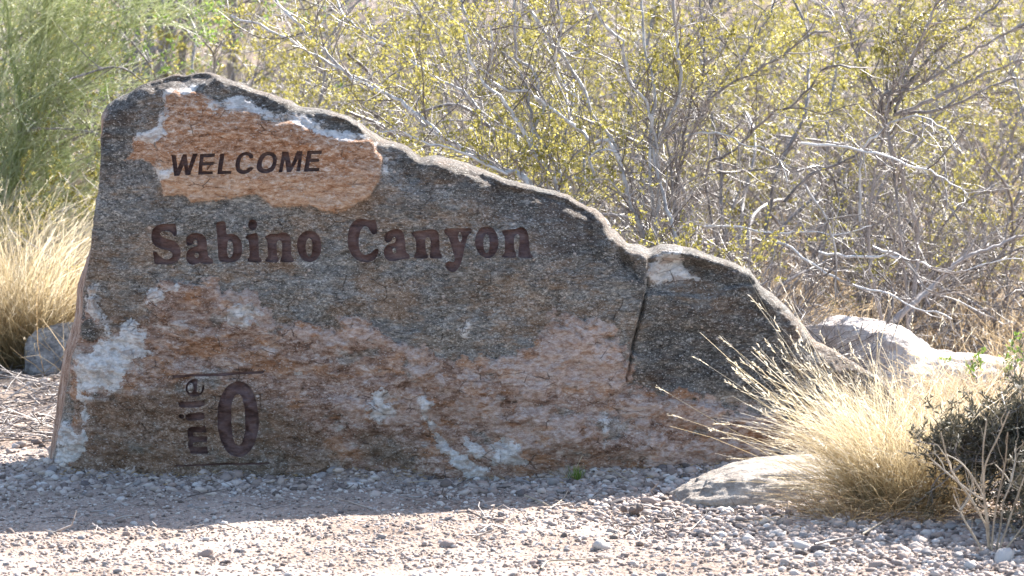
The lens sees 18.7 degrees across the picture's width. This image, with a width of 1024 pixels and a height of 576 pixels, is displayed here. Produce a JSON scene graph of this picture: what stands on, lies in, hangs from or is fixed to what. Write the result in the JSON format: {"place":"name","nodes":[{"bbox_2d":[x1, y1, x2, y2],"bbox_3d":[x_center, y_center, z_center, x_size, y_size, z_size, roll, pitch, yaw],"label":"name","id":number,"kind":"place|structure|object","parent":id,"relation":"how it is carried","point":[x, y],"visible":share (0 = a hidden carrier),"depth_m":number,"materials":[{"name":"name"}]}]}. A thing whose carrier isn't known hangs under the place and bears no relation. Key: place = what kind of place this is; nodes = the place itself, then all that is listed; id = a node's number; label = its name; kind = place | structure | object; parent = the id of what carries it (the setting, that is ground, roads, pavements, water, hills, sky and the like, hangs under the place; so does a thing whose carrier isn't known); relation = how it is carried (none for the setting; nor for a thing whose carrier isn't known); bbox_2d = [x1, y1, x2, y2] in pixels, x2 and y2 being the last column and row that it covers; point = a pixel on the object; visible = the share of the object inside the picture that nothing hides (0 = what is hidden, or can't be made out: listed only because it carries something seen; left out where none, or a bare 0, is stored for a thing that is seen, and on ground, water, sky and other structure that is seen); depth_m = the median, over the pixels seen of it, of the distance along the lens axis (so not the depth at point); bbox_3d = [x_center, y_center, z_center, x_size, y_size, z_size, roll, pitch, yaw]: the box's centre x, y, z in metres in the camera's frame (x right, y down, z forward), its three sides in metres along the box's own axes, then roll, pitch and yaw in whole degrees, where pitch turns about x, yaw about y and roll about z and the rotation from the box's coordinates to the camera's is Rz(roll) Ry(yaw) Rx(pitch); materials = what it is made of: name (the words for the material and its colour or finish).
{"place":"outdoors","nodes":[
{"label":"outdoors","id":0,"kind":"place"},
{"bbox_2d":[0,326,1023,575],"bbox_3d":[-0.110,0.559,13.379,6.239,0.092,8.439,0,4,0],"label":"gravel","id":1,"kind":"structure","parent":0,"point":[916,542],"depth_m":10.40,"materials":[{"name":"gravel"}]},
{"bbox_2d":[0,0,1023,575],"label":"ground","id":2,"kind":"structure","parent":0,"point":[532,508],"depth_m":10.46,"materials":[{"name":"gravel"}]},
{"bbox_2d":[0,166,92,290],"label":"grass clump","id":3,"kind":"object","parent":2,"relation":"on","point":[42,227],"depth_m":16.62,"materials":[{"name":"plant"}]},
{"bbox_2d":[24,322,72,375],"bbox_3d":[-2.232,0.368,15.377,0.358,0.404,0.397,-1,5,-17],"label":"boulder","id":4,"kind":"object","parent":2,"relation":"on","point":[30,348],"visible":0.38,"depth_m":15.26,"materials":[{"name":"grey stone"}]},
{"bbox_2d":[0,178,98,370],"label":"grass clump","id":5,"kind":"object","parent":2,"relation":"on","point":[12,334],"visible":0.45,"depth_m":15.48,"materials":[{"name":"plant"}]},
{"bbox_2d":[0,149,98,294],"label":"grass clump","id":6,"kind":"object","parent":2,"relation":"on","point":[82,224],"visible":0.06,"depth_m":16.44,"materials":[{"name":"plant"}]},
{"bbox_2d":[0,145,99,280],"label":"grass","id":7,"kind":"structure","parent":2,"relation":"on","point":[74,189],"depth_m":16.75,"materials":[{"name":"beige plant"}]},
{"bbox_2d":[0,0,204,232],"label":"desert shrub","id":8,"kind":"object","parent":2,"relation":"on","point":[96,43],"visible":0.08,"depth_m":21.27,"materials":[{"name":"green plant"}]},
{"bbox_2d":[0,0,225,145],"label":"desert shrub","id":9,"kind":"object","parent":2,"relation":"on","point":[190,49],"visible":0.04,"depth_m":24.82,"materials":[{"name":"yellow plant"}]},
{"bbox_2d":[0,0,262,266],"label":"palo verde tree","id":10,"kind":"object","parent":2,"relation":"on","point":[15,149],"visible":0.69,"depth_m":17.25,"materials":[{"name":"green plant"}]},
{"bbox_2d":[0,0,296,186],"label":"desert shrub","id":11,"kind":"object","parent":2,"relation":"on","point":[243,39],"visible":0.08,"depth_m":24.07,"materials":[{"name":"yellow plant"}]},
{"bbox_2d":[61,0,251,157],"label":"desert shrub","id":12,"kind":"object","parent":2,"relation":"on","point":[223,67],"visible":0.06,"depth_m":21.38,"materials":[{"name":"green plant"}]},
{"bbox_2d":[0,0,363,146],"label":"mesquite tree","id":13,"kind":"object","parent":2,"relation":"on","point":[184,41],"visible":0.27,"depth_m":20.69,"materials":[{"name":"green plant"}]},
{"bbox_2d":[0,0,368,229],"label":"desert shrub","id":14,"kind":"object","parent":2,"relation":"on","point":[169,37],"visible":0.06,"depth_m":19.93,"materials":[{"name":"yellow plant"}]},
{"bbox_2d":[0,0,404,220],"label":"desert shrub","id":15,"kind":"object","parent":2,"relation":"on","point":[256,33],"visible":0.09,"depth_m":20.83,"materials":[{"name":"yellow plant"}]},
{"bbox_2d":[2,0,453,185],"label":"green shrub","id":16,"kind":"object","parent":2,"relation":"on","point":[203,43],"visible":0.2,"depth_m":17.26,"materials":[{"name":"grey plant"}]},
{"bbox_2d":[8,16,513,306],"bbox_3d":[-1.736,-0.400,17.155,3.499,2.223,3.258,0,4,0],"label":"creosote bush","id":17,"kind":"object","parent":2,"relation":"on","point":[270,71],"visible":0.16,"depth_m":18.22,"materials":[{"name":"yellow plant"}]},
{"bbox_2d":[153,0,419,127],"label":"desert shrub","id":18,"kind":"object","parent":2,"relation":"on","point":[177,53],"visible":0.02,"depth_m":24.80,"materials":[{"name":"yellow plant"}]},
{"bbox_2d":[7,0,624,220],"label":"creosote bush","id":19,"kind":"object","parent":2,"relation":"on","point":[178,68],"visible":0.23,"depth_m":16.94,"materials":[{"name":"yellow plant"}]},
{"bbox_2d":[218,0,435,109],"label":"desert shrub","id":20,"kind":"object","parent":2,"relation":"on","point":[304,3],"visible":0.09,"depth_m":28.14,"materials":[{"name":"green plant"}]},
{"bbox_2d":[203,0,488,66],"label":"desert shrub","id":21,"kind":"object","parent":2,"relation":"on","point":[366,3],"visible":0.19,"depth_m":32.97,"materials":[{"name":"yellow plant"}]},
{"bbox_2d":[224,0,544,173],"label":"desert shrub","id":22,"kind":"object","parent":2,"relation":"on","point":[305,15],"visible":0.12,"depth_m":21.56,"materials":[{"name":"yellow plant"}]},
{"bbox_2d":[59,460,724,484],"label":"leaf litter","id":23,"kind":"object","parent":2,"relation":"on","point":[361,475],"visible":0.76,"depth_m":11.61,"materials":[{"name":"brown plant"}]},
{"bbox_2d":[253,0,578,166],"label":"desert shrub","id":24,"kind":"object","parent":2,"relation":"on","point":[414,51],"visible":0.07,"depth_m":21.19,"materials":[{"name":"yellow plant"}]},
{"bbox_2d":[329,21,540,153],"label":"desert shrub","id":25,"kind":"object","parent":2,"relation":"on","point":[351,40],"visible":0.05,"depth_m":25.28,"materials":[{"name":"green plant"}]},
{"bbox_2d":[270,0,609,159],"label":"desert shrub","id":26,"kind":"object","parent":2,"relation":"on","point":[420,1],"visible":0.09,"depth_m":23.41,"materials":[{"name":"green plant"}]},
{"bbox_2d":[200,0,685,231],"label":"creosote bush","id":27,"kind":"object","parent":2,"relation":"on","point":[530,145],"visible":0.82,"depth_m":13.43,"materials":[{"name":"green plant"}]},
{"bbox_2d":[248,2,648,204],"bbox_3d":[-0.508,-0.584,15.818,2.054,1.979,3.238,1,5,16],"label":"creosote bush","id":28,"kind":"object","parent":2,"relation":"on","point":[368,119],"visible":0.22,"depth_m":15.73,"materials":[{"name":"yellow plant"}]},
{"bbox_2d":[49,72,905,480],"bbox_3d":[-0.132,-0.028,11.964,3.356,1.597,0.865,0,4,0],"label":"sign boulder","id":29,"kind":"object","parent":2,"relation":"on","point":[269,284],"visible":0.9,"depth_m":11.70,"materials":[{"name":"brown stone"}]},
{"bbox_2d":[251,54,713,246],"bbox_3d":[-0.489,-0.312,14.700,2.956,1.589,1.784,3,5,30],"label":"creosote bush","id":30,"kind":"object","parent":2,"relation":"on","point":[566,185],"visible":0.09,"depth_m":14.39,"materials":[{"name":"yellow plant"}]},
{"bbox_2d":[314,0,660,156],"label":"desert shrub","id":31,"kind":"object","parent":2,"relation":"on","point":[581,6],"visible":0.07,"depth_m":25.70,"materials":[{"name":"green plant"}]},
{"bbox_2d":[370,63,642,212],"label":"desert shrub","id":32,"kind":"object","parent":2,"relation":"on","point":[532,99],"visible":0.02,"depth_m":20.63,"materials":[{"name":"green plant"}]},
{"bbox_2d":[314,0,708,207],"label":"desert shrub","id":33,"kind":"object","parent":2,"relation":"on","point":[450,38],"visible":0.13,"depth_m":19.32,"materials":[{"name":"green plant"}]},
{"bbox_2d":[0,285,1023,540],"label":"twig litter","id":34,"kind":"object","parent":2,"relation":"on","point":[14,413],"visible":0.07,"depth_m":12.62,"materials":[{"name":"brown plant"}]},
{"bbox_2d":[0,54,1023,381],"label":"dry grass","id":35,"kind":"structure","parent":2,"relation":"on","point":[976,342],"depth_m":16.18,"materials":[{"name":"plant"}]},
{"bbox_2d":[365,0,670,177],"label":"desert shrub","id":36,"kind":"object","parent":2,"relation":"on","point":[451,24],"visible":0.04,"depth_m":22.10,"materials":[{"name":"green plant"}]},
{"bbox_2d":[327,0,772,242],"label":"desert shrub","id":37,"kind":"object","parent":2,"relation":"on","point":[652,21],"visible":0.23,"depth_m":18.45,"materials":[{"name":"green plant"}]},
{"bbox_2d":[410,0,717,85],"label":"desert shrub","id":38,"kind":"object","parent":2,"relation":"on","point":[527,18],"visible":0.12,"depth_m":31.39,"materials":[{"name":"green plant"}]},
{"bbox_2d":[415,0,754,253],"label":"creosote bush","id":39,"kind":"object","parent":2,"relation":"on","point":[654,159],"visible":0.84,"depth_m":13.53,"materials":[{"name":"green plant"}]},
{"bbox_2d":[394,0,782,189],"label":"desert shrub","id":40,"kind":"object","parent":2,"relation":"on","point":[747,21],"visible":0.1,"depth_m":22.88,"materials":[{"name":"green plant"}]},
{"bbox_2d":[502,0,739,114],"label":"desert shrub","id":41,"kind":"object","parent":2,"relation":"on","point":[619,39],"visible":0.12,"depth_m":28.28,"materials":[{"name":"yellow plant"}]},
{"bbox_2d":[427,0,835,210],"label":"desert shrub","id":42,"kind":"object","parent":2,"relation":"on","point":[707,40],"visible":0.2,"depth_m":21.61,"materials":[{"name":"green plant"}]},
{"bbox_2d":[465,0,802,171],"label":"desert shrub","id":43,"kind":"object","parent":2,"relation":"on","point":[637,14],"visible":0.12,"depth_m":25.09,"materials":[{"name":"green plant"}]},
{"bbox_2d":[551,126,743,246],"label":"desert shrub","id":44,"kind":"object","parent":2,"relation":"on","point":[615,218],"visible":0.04,"depth_m":18.15,"materials":[{"name":"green plant"}]},
{"bbox_2d":[501,33,795,255],"bbox_3d":[0.958,-0.962,22.367,2.182,1.788,2.300,1,5,14],"label":"desert shrub","id":45,"kind":"object","parent":2,"relation":"on","point":[586,81],"visible":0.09,"depth_m":22.11,"materials":[{"name":"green plant"}]},
{"bbox_2d":[604,0,787,95],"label":"desert shrub","id":46,"kind":"object","parent":2,"relation":"on","point":[717,2],"visible":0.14,"depth_m":31.56,"materials":[{"name":"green plant"}]},
{"bbox_2d":[600,118,846,252],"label":"desert shrub","id":47,"kind":"object","parent":2,"relation":"on","point":[749,187],"visible":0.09,"depth_m":20.12,"materials":[{"name":"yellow plant"}]},
{"bbox_2d":[566,29,898,251],"bbox_3d":[1.102,-0.705,19.849,2.446,1.902,2.321,4,6,40],"label":"desert shrub","id":48,"kind":"object","parent":2,"relation":"on","point":[736,90],"visible":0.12,"depth_m":19.76,"materials":[{"name":"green plant"}]},
{"bbox_2d":[639,0,852,163],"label":"desert shrub","id":49,"kind":"object","parent":2,"relation":"on","point":[779,60],"visible":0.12,"depth_m":26.74,"materials":[{"name":"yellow plant"}]},
{"bbox_2d":[587,0,916,305],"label":"desert shrub","id":50,"kind":"object","parent":2,"relation":"on","point":[775,131],"visible":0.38,"depth_m":18.65,"materials":[{"name":"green plant"}]},
{"bbox_2d":[669,454,846,507],"bbox_3d":[1.032,0.757,11.144,0.959,0.321,0.686,-1,4,-9],"label":"boulder","id":51,"kind":"object","parent":2,"relation":"on","point":[720,487],"visible":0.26,"depth_m":10.93,"materials":[{"name":"stone"}]},
{"bbox_2d":[600,0,917,267],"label":"creosote bush","id":52,"kind":"object","parent":2,"relation":"on","point":[679,165],"visible":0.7,"depth_m":13.90,"materials":[{"name":"yellow plant"}]},
{"bbox_2d":[682,103,793,201],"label":"dead branch","id":53,"kind":"object","parent":52,"relation":"attached to","point":[782,169],"visible":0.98,"depth_m":13.72,"materials":[{"name":"wood"}]},
{"bbox_2d":[704,175,894,268],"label":"dead branch","id":54,"kind":"object","parent":52,"relation":"attached to","point":[807,232],"visible":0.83,"depth_m":13.92,"materials":[{"name":"wood"}]},
{"bbox_2d":[819,94,977,221],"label":"dead branch","id":55,"kind":"object","parent":54,"relation":"attached to","point":[864,147],"visible":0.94,"depth_m":13.84,"materials":[{"name":"wood"}]},
{"bbox_2d":[783,86,887,202],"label":"dead branch","id":56,"kind":"object","parent":52,"relation":"attached to","point":[839,162],"visible":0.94,"depth_m":13.93,"materials":[{"name":"wood"}]},
{"bbox_2d":[801,114,1009,227],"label":"dead branch","id":57,"kind":"object","parent":52,"relation":"attached to","point":[864,152],"visible":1,"depth_m":13.73,"materials":[{"name":"wood"}]},
{"bbox_2d":[561,0,956,222],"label":"desert shrub","id":58,"kind":"object","parent":2,"relation":"on","point":[704,155],"visible":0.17,"depth_m":22.67,"materials":[{"name":"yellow plant"}]},
{"bbox_2d":[657,9,866,145],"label":"desert shrub","id":59,"kind":"object","parent":2,"relation":"on","point":[753,60],"visible":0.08,"depth_m":26.54,"materials":[{"name":"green plant"}]},
{"bbox_2d":[628,195,897,354],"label":"creosote bush","id":60,"kind":"object","parent":2,"relation":"on","point":[689,228],"visible":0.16,"depth_m":13.20,"materials":[{"name":"yellow plant"}]},
{"bbox_2d":[772,184,870,305],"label":"dead branch","id":61,"kind":"object","parent":60,"relation":"on","point":[826,223],"visible":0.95,"depth_m":13.67,"materials":[{"name":"wood"}]},
{"bbox_2d":[636,152,898,323],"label":"dead shrub","id":62,"kind":"object","parent":2,"relation":"on","point":[796,274],"visible":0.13,"depth_m":15.29,"materials":[{"name":"grey plant"}]},
{"bbox_2d":[635,193,907,384],"bbox_3d":[0.909,0.171,13.512,1.674,1.182,1.300,-4,6,-39],"label":"dead shrub","id":63,"kind":"object","parent":2,"relation":"on","point":[729,255],"visible":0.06,"depth_m":13.48,"materials":[{"name":"grey plant"}]},
{"bbox_2d":[776,241,975,357],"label":"dead branch","id":64,"kind":"object","parent":63,"relation":"attached to","point":[844,281],"visible":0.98,"depth_m":13.82,"materials":[{"name":"wood"}]},
{"bbox_2d":[829,242,917,323],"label":"dead branch","id":65,"kind":"object","parent":64,"relation":"attached to","point":[892,299],"visible":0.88,"depth_m":14.04,"materials":[{"name":"wood"}]},
{"bbox_2d":[544,0,1023,354],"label":"creosote bush","id":66,"kind":"object","parent":2,"relation":"on","point":[742,202],"visible":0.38,"depth_m":16.86,"materials":[{"name":"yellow plant"}]},
{"bbox_2d":[736,250,881,324],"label":"grass clump","id":67,"kind":"object","parent":2,"relation":"on","point":[825,303],"visible":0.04,"depth_m":15.00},
{"bbox_2d":[699,222,930,383],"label":"dead shrub","id":68,"kind":"object","parent":2,"relation":"on","point":[813,321],"visible":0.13,"depth_m":14.52,"materials":[{"name":"grey plant"}]},
{"bbox_2d":[614,63,1023,318],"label":"creosote bush","id":69,"kind":"object","parent":2,"relation":"on","point":[835,190],"visible":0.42,"depth_m":16.52,"materials":[{"name":"yellow plant"}]},
{"bbox_2d":[620,28,1023,284],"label":"desert shrub","id":70,"kind":"object","parent":2,"relation":"on","point":[835,93],"visible":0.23,"depth_m":19.38,"materials":[{"name":"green plant"}]},
{"bbox_2d":[656,255,989,500],"bbox_3d":[1.069,0.310,10.789,1.113,0.860,1.280,0,4,0],"label":"grass clump","id":71,"kind":"object","parent":2,"relation":"on","point":[819,376],"visible":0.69,"depth_m":10.77,"materials":[{"name":"plant"}]},
{"bbox_2d":[711,0,944,83],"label":"desert shrub","id":72,"kind":"object","parent":2,"relation":"on","point":[820,1],"visible":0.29,"depth_m":31.85,"materials":[{"name":"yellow plant"}]},
{"bbox_2d":[653,0,1023,345],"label":"creosote bush","id":73,"kind":"object","parent":2,"relation":"on","point":[1001,162],"visible":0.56,"depth_m":16.71,"materials":[{"name":"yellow plant"}]},
{"bbox_2d":[666,63,1022,243],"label":"desert shrub","id":74,"kind":"object","parent":2,"relation":"on","point":[818,156],"visible":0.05,"depth_m":21.16,"materials":[{"name":"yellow plant"}]},
{"bbox_2d":[689,1,1017,250],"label":"desert shrub","id":75,"kind":"object","parent":2,"relation":"on","point":[789,71],"visible":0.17,"depth_m":22.20,"materials":[{"name":"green plant"}]},
{"bbox_2d":[697,32,1023,215],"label":"desert shrub","id":76,"kind":"object","parent":2,"relation":"on","point":[965,131],"visible":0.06,"depth_m":23.34,"materials":[{"name":"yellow plant"}]},
{"bbox_2d":[715,314,1022,523],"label":"grass clump","id":77,"kind":"object","parent":2,"relation":"on","point":[911,471],"visible":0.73,"depth_m":10.52,"materials":[{"name":"plant"}]},
{"bbox_2d":[805,315,939,391],"bbox_3d":[1.695,0.482,14.701,0.800,0.709,1.060,-3,5,-34],"label":"boulder","id":78,"kind":"object","parent":2,"relation":"on","point":[902,334],"visible":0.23,"depth_m":14.34,"materials":[{"name":"stone"}]},
{"bbox_2d":[729,0,1023,174],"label":"desert shrub","id":79,"kind":"object","parent":2,"relation":"on","point":[779,30],"visible":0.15,"depth_m":25.38,"materials":[{"name":"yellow plant"}]},
{"bbox_2d":[747,459,1009,529],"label":"grass clump","id":80,"kind":"object","parent":2,"relation":"on","point":[832,504],"visible":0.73,"depth_m":10.38,"materials":[{"name":"plant"}]},
{"bbox_2d":[758,3,1006,296],"bbox_3d":[2.183,-0.837,19.020,1.624,1.832,2.164,0,4,3],"label":"desert shrub","id":81,"kind":"object","parent":2,"relation":"on","point":[957,182],"visible":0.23,"depth_m":19.04,"materials":[{"name":"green plant"}]},
{"bbox_2d":[747,191,1023,354],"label":"dead shrub","id":82,"kind":"object","parent":2,"relation":"on","point":[968,286],"visible":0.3,"depth_m":15.98,"materials":[{"name":"grey plant"}]},
{"bbox_2d":[757,151,1023,353],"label":"dead shrub","id":83,"kind":"object","parent":2,"relation":"on","point":[1016,289],"visible":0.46,"depth_m":16.02,"materials":[{"name":"grey plant"}]},
{"bbox_2d":[786,0,1023,330],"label":"creosote bush","id":84,"kind":"object","parent":2,"relation":"on","point":[921,39],"visible":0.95,"depth_m":14.97,"materials":[{"name":"yellow plant"}]},
{"bbox_2d":[863,234,1013,323],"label":"dead branch","id":85,"kind":"object","parent":84,"relation":"attached to","point":[907,262],"visible":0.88,"depth_m":14.28,"materials":[{"name":"wood"}]},
{"bbox_2d":[818,185,1023,306],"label":"dead branch","id":86,"kind":"object","parent":85,"relation":"attached to","point":[941,269],"visible":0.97,"depth_m":14.31,"materials":[{"name":"wood"}]},
{"bbox_2d":[878,191,1023,323],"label":"dead branch","id":87,"kind":"object","parent":84,"relation":"attached to","point":[922,295],"visible":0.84,"depth_m":14.98,"materials":[{"name":"wood"}]},
{"bbox_2d":[789,67,1023,258],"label":"desert shrub","id":88,"kind":"object","parent":2,"relation":"on","point":[1013,107],"visible":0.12,"depth_m":21.40,"materials":[{"name":"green plant"}]},
{"bbox_2d":[793,113,1023,342],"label":"creosote bush","id":89,"kind":"object","parent":2,"relation":"on","point":[926,249],"visible":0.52,"depth_m":16.29,"materials":[{"name":"grey plant"}]},
{"bbox_2d":[795,72,1023,316],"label":"desert shrub","id":90,"kind":"object","parent":2,"relation":"on","point":[965,159],"visible":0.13,"depth_m":18.82,"materials":[{"name":"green plant"}]},
{"bbox_2d":[815,3,1023,235],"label":"desert shrub","id":91,"kind":"object","parent":2,"relation":"on","point":[868,58],"visible":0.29,"depth_m":22.11,"materials":[{"name":"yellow plant"}]},
{"bbox_2d":[818,0,1023,193],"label":"desert shrub","id":92,"kind":"object","parent":2,"relation":"on","point":[951,84],"visible":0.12,"depth_m":24.97,"materials":[{"name":"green plant"}]},
{"bbox_2d":[823,0,1023,221],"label":"desert shrub","id":93,"kind":"object","parent":2,"relation":"on","point":[1003,120],"visible":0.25,"depth_m":23.39,"materials":[{"name":"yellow plant"}]},
{"bbox_2d":[858,0,1023,115],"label":"desert shrub","id":94,"kind":"object","parent":2,"relation":"on","point":[957,7],"visible":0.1,"depth_m":26.81,"materials":[{"name":"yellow plant"}]},
{"bbox_2d":[859,0,1023,139],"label":"desert shrub","id":95,"kind":"object","parent":2,"relation":"on","point":[994,51],"visible":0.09,"depth_m":27.14,"materials":[{"name":"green plant"}]},
{"bbox_2d":[866,345,1023,479],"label":"grass clump","id":96,"kind":"object","parent":2,"relation":"on","point":[954,394],"visible":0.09,"depth_m":11.76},
{"bbox_2d":[879,327,1023,425],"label":"grass clump","id":97,"kind":"object","parent":2,"relation":"on","point":[942,388],"visible":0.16,"depth_m":12.73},
{"bbox_2d":[887,338,1023,407],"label":"grass clump","id":98,"kind":"object","parent":2,"relation":"on","point":[986,365],"visible":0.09,"depth_m":13.52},
{"bbox_2d":[894,349,1023,404],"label":"boulder","id":99,"kind":"object","parent":2,"relation":"on","point":[959,356],"visible":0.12,"depth_m":14.25,"materials":[{"name":"stone"}]},
{"bbox_2d":[899,337,1023,536],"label":"dark shrub","id":100,"kind":"object","parent":2,"relation":"on","point":[954,435],"visible":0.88,"depth_m":10.23,"materials":[{"name":"green plant"}]},
{"bbox_2d":[915,404,1023,551],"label":"dry stalk plant","id":101,"kind":"object","parent":2,"relation":"on","point":[985,507],"visible":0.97,"depth_m":9.66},
{"bbox_2d":[939,331,1023,406],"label":"green sprout","id":102,"kind":"object","parent":2,"relation":"on","point":[973,365],"visible":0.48,"depth_m":12.96,"materials":[{"name":"green plant"}]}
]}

